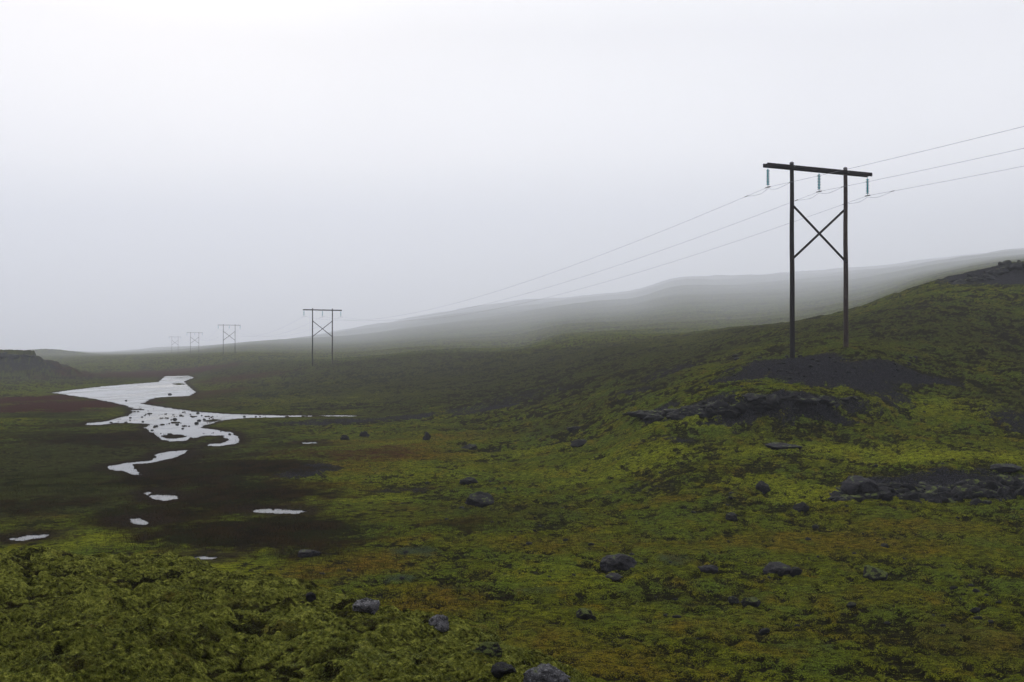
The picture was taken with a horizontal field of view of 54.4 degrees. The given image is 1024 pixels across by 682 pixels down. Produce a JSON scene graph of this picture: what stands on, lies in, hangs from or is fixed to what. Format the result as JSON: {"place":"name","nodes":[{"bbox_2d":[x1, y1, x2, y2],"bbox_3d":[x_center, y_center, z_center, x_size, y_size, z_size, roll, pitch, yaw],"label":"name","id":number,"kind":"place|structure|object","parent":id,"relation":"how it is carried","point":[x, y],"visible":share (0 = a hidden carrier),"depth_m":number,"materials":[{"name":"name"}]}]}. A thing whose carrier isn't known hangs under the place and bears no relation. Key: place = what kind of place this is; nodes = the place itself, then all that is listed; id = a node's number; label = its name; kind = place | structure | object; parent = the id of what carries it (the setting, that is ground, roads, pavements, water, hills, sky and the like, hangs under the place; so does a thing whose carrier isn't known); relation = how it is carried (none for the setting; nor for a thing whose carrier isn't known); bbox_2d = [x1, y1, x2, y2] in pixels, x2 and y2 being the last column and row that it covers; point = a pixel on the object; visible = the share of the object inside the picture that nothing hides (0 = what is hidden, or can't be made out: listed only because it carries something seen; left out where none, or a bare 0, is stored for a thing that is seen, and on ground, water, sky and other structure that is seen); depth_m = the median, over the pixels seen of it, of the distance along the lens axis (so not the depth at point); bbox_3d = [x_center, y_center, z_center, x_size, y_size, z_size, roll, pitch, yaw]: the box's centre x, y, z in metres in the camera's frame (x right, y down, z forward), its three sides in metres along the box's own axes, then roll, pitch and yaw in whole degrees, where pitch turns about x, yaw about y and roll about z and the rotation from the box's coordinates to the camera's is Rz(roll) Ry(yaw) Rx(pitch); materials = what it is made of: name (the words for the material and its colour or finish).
{"place":"outdoors","nodes":[
{"label":"outdoors","id":0,"kind":"place"},
{"bbox_2d":[0,386,358,542],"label":"shore grass","id":1,"kind":"structure","parent":0,"point":[158,489],"depth_m":48.88,"materials":[{"name":"green plant"}]},
{"bbox_2d":[9,376,351,558],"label":"water","id":2,"kind":"structure","parent":0,"point":[135,396],"depth_m":106.79,"materials":[{"name":"white liquid"}]},
{"bbox_2d":[0,248,1023,681],"bbox_3d":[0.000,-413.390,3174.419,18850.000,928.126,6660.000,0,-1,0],"label":"ground","id":3,"kind":"structure","parent":0,"point":[518,378],"depth_m":45.73,"materials":[{"name":"green plant"}]},
{"bbox_2d":[0,352,35,358],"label":"summit rocks","id":4,"kind":"object","parent":3,"relation":"on","point":[4,355],"visible":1,"depth_m":261.96,"materials":[{"name":"grey stone"}]},
{"bbox_2d":[223,324,233,353],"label":"power pylon","id":5,"kind":"object","parent":3,"relation":"on","point":[225,338],"visible":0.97,"depth_m":439.09,"materials":[{"name":"grey wood"}]},
{"bbox_2d":[0,547,586,681],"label":"moss","id":6,"kind":"object","parent":3,"relation":"on","point":[309,680],"visible":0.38,"depth_m":8.14,"materials":[{"name":"green plant"}]},
{"bbox_2d":[298,549,320,557],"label":"rock","id":7,"kind":"object","parent":3,"relation":"on","point":[305,553],"visible":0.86,"depth_m":33.43,"materials":[{"name":"grey stone"}]},
{"bbox_2d":[305,592,315,601],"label":"rock","id":8,"kind":"object","parent":3,"relation":"on","point":[310,596],"visible":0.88,"depth_m":10.52,"materials":[{"name":"grey stone"}]},
{"bbox_2d":[0,407,631,610],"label":"sedge","id":9,"kind":"object","parent":3,"relation":"on","point":[225,512],"visible":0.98,"depth_m":42.81,"materials":[{"name":"green plant"}]},
{"bbox_2d":[303,308,341,365],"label":"power pylon","id":10,"kind":"object","parent":3,"relation":"on","point":[322,310],"visible":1,"depth_m":249.91,"materials":[{"name":"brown wood"}]},
{"bbox_2d":[340,434,349,439],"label":"rock","id":11,"kind":"object","parent":3,"relation":"on","point":[344,437],"visible":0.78,"depth_m":77.83,"materials":[{"name":"grey stone"}]},
{"bbox_2d":[359,431,369,436],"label":"rock","id":12,"kind":"object","parent":3,"relation":"on","point":[364,434],"visible":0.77,"depth_m":80.18,"materials":[{"name":"grey stone"}]},
{"bbox_2d":[352,598,379,614],"bbox_3d":[-1.481,2.713,10.115,0.252,0.218,0.267,1,-1,-43],"label":"rock","id":13,"kind":"object","parent":3,"relation":"on","point":[367,605],"visible":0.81,"depth_m":10.04,"materials":[{"name":"grey stone"}]},
{"bbox_2d":[423,432,430,439],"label":"rock","id":14,"kind":"object","parent":3,"relation":"on","point":[427,436],"visible":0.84,"depth_m":74.05,"materials":[{"name":"grey stone"}]},
{"bbox_2d":[428,614,448,632],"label":"rock","id":15,"kind":"object","parent":3,"relation":"on","point":[440,623],"visible":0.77,"depth_m":9.44,"materials":[{"name":"grey stone"}]},
{"bbox_2d":[460,477,477,484],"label":"rock","id":16,"kind":"object","parent":3,"relation":"on","point":[466,480],"visible":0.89,"depth_m":50.76,"materials":[{"name":"grey stone"}]},
{"bbox_2d":[462,444,476,449],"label":"rock","id":17,"kind":"object","parent":3,"relation":"on","point":[471,446],"visible":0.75,"depth_m":68.26,"materials":[{"name":"grey stone"}]},
{"bbox_2d":[465,491,493,507],"bbox_3d":[-1.428,7.146,44.300,1.330,0.837,1.466,0,-1,-10],"label":"rock","id":18,"kind":"object","parent":3,"relation":"on","point":[481,499],"visible":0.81,"depth_m":44.01,"materials":[{"name":"grey stone"}]},
{"bbox_2d":[472,642,502,657],"bbox_3d":[-0.220,2.536,8.089,0.280,0.171,0.240,0,-1,-17],"label":"rock","id":19,"kind":"object","parent":3,"relation":"on","point":[491,649],"visible":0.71,"depth_m":8.06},
{"bbox_2d":[491,662,516,678],"bbox_3d":[-0.064,2.421,7.301,0.188,0.107,0.144,0,-1,-26],"label":"rock","id":20,"kind":"object","parent":3,"relation":"on","point":[499,670],"visible":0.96,"depth_m":7.26,"materials":[{"name":"grey stone"}]},
{"bbox_2d":[523,663,569,681],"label":"boulder","id":21,"kind":"object","parent":3,"relation":"on","point":[547,672],"visible":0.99,"depth_m":6.52,"materials":[{"name":"grey stone"}]},
{"bbox_2d":[567,426,579,431],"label":"rock","id":22,"kind":"object","parent":3,"relation":"on","point":[571,428],"visible":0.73,"depth_m":72.54,"materials":[{"name":"grey stone"}]},
{"bbox_2d":[570,439,586,447],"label":"rock","id":23,"kind":"object","parent":3,"relation":"on","point":[577,443],"visible":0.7,"depth_m":61.75,"materials":[{"name":"grey stone"}]},
{"bbox_2d":[576,608,595,619],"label":"rock","id":24,"kind":"object","parent":3,"relation":"on","point":[584,613],"visible":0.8,"depth_m":25.25,"materials":[{"name":"stone"}]},
{"bbox_2d":[605,573,622,580],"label":"rock","id":25,"kind":"object","parent":3,"relation":"on","point":[614,576],"visible":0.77,"depth_m":29.80,"materials":[{"name":"grey stone"}]},
{"bbox_2d":[600,553,636,572],"bbox_3d":[3.375,7.096,31.448,1.227,0.709,0.956,0,-1,-10],"label":"boulder","id":26,"kind":"object","parent":3,"relation":"on","point":[619,561],"visible":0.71,"depth_m":31.18,"materials":[{"name":"grey stone"}]},
{"bbox_2d":[698,565,717,573],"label":"rock","id":27,"kind":"object","parent":3,"relation":"on","point":[712,569],"visible":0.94,"depth_m":30.78,"materials":[{"name":"grey stone"}]},
{"bbox_2d":[726,512,737,521],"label":"rock","id":28,"kind":"object","parent":3,"relation":"on","point":[731,516],"visible":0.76,"depth_m":38.20,"materials":[{"name":"grey stone"}]},
{"bbox_2d":[728,596,739,603],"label":"rock","id":29,"kind":"object","parent":3,"relation":"on","point":[732,599],"visible":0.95,"depth_m":27.38,"materials":[{"name":"grey stone"}]},
{"bbox_2d":[622,390,858,420],"bbox_3d":[12.797,3.893,58.697,14.453,2.173,6.324,0,-1,26],"label":"rock ledge","id":30,"kind":"object","parent":3,"relation":"on","point":[755,402],"visible":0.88,"depth_m":56.49,"materials":[{"name":"grey stone"}]},
{"bbox_2d":[741,597,760,606],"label":"rock","id":31,"kind":"object","parent":3,"relation":"on","point":[751,601],"visible":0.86,"depth_m":27.04,"materials":[{"name":"grey stone"}]},
{"bbox_2d":[756,480,770,493],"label":"rock","id":32,"kind":"object","parent":3,"relation":"on","point":[762,487],"visible":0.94,"depth_m":42.68,"materials":[{"name":"grey stone"}]},
{"bbox_2d":[759,628,769,634],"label":"stone","id":33,"kind":"object","parent":3,"relation":"on","point":[763,631],"visible":1,"depth_m":24.80,"materials":[{"name":"grey stone"}]},
{"bbox_2d":[763,561,790,576],"bbox_3d":[8.252,7.141,30.863,0.794,0.480,1.083,0,-1,-19],"label":"rock","id":34,"kind":"object","parent":3,"relation":"on","point":[779,568],"visible":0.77,"depth_m":30.65,"materials":[{"name":"grey stone"}]},
{"bbox_2d":[765,442,801,449],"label":"rock","id":35,"kind":"object","parent":3,"relation":"on","point":[776,445],"visible":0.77,"depth_m":50.60,"materials":[{"name":"grey stone"}]},
{"bbox_2d":[789,567,801,576],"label":"rock","id":36,"kind":"object","parent":3,"relation":"on","point":[794,571],"visible":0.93,"depth_m":30.24,"materials":[{"name":"grey stone"}]},
{"bbox_2d":[793,502,809,512],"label":"rock","id":37,"kind":"object","parent":3,"relation":"on","point":[802,506],"visible":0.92,"depth_m":39.64,"materials":[{"name":"grey stone"}]},
{"bbox_2d":[763,162,871,357],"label":"power pylon","id":38,"kind":"object","parent":3,"relation":"on","point":[792,167],"visible":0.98,"depth_m":72.97,"materials":[{"name":"brown wood"}]},
{"bbox_2d":[181,166,1021,340],"bbox_3d":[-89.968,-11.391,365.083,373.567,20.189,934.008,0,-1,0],"label":"power line","id":39,"kind":"object","parent":38,"relation":"hanging from","point":[747,237],"visible":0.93,"depth_m":81.28,"materials":[{"name":"silver metal"}]},
{"bbox_2d":[197,148,1023,337],"bbox_3d":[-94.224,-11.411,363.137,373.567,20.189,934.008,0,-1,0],"label":"power line","id":40,"kind":"object","parent":38,"relation":"hanging from","point":[716,230],"visible":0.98,"depth_m":77.07,"materials":[{"name":"silver metal"}]},
{"bbox_2d":[199,126,1023,340],"bbox_3d":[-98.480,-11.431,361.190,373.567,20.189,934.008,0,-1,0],"label":"power line","id":41,"kind":"object","parent":38,"relation":"hanging from","point":[700,215],"visible":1,"depth_m":73.57,"materials":[{"name":"silver metal"}]},
{"bbox_2d":[847,602,855,607],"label":"stone","id":42,"kind":"object","parent":3,"relation":"on","point":[851,604],"visible":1,"depth_m":26.97,"materials":[{"name":"grey stone"}]},
{"bbox_2d":[840,475,878,494],"bbox_3d":[14.654,6.341,42.383,1.904,1.215,1.434,0,-1,-27],"label":"rock","id":43,"kind":"object","parent":3,"relation":"on","point":[854,485],"visible":0.62,"depth_m":41.83,"materials":[{"name":"grey stone"}]},
{"bbox_2d":[863,565,887,580],"bbox_3d":[11.107,7.185,30.455,0.735,0.597,0.892,0,-1,23],"label":"rock","id":44,"kind":"object","parent":3,"relation":"on","point":[872,573],"visible":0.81,"depth_m":30.23,"materials":[{"name":"stone"}]},
{"bbox_2d":[827,474,1023,504],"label":"rock outcrop","id":45,"kind":"object","parent":3,"relation":"on","point":[1000,487],"visible":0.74,"depth_m":41.99,"materials":[{"name":"grey stone"}]},
{"bbox_2d":[971,607,979,612],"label":"stone","id":46,"kind":"object","parent":3,"relation":"on","point":[975,610],"visible":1,"depth_m":26.39,"materials":[{"name":"grey stone"}]},
{"bbox_2d":[949,260,1023,284],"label":"rock crag","id":47,"kind":"structure","parent":3,"relation":"on","point":[1006,266],"depth_m":127.39,"materials":[{"name":"grey stone"}]},
{"bbox_2d":[990,463,1021,472],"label":"rock","id":48,"kind":"object","parent":3,"relation":"on","point":[1002,467],"visible":1,"depth_m":44.83,"materials":[{"name":"grey stone"}]},
{"bbox_2d":[0,0,1023,351],"label":"sky","id":49,"kind":"structure","parent":0,"point":[170,170],"materials":[{"name":"white"}]}
]}

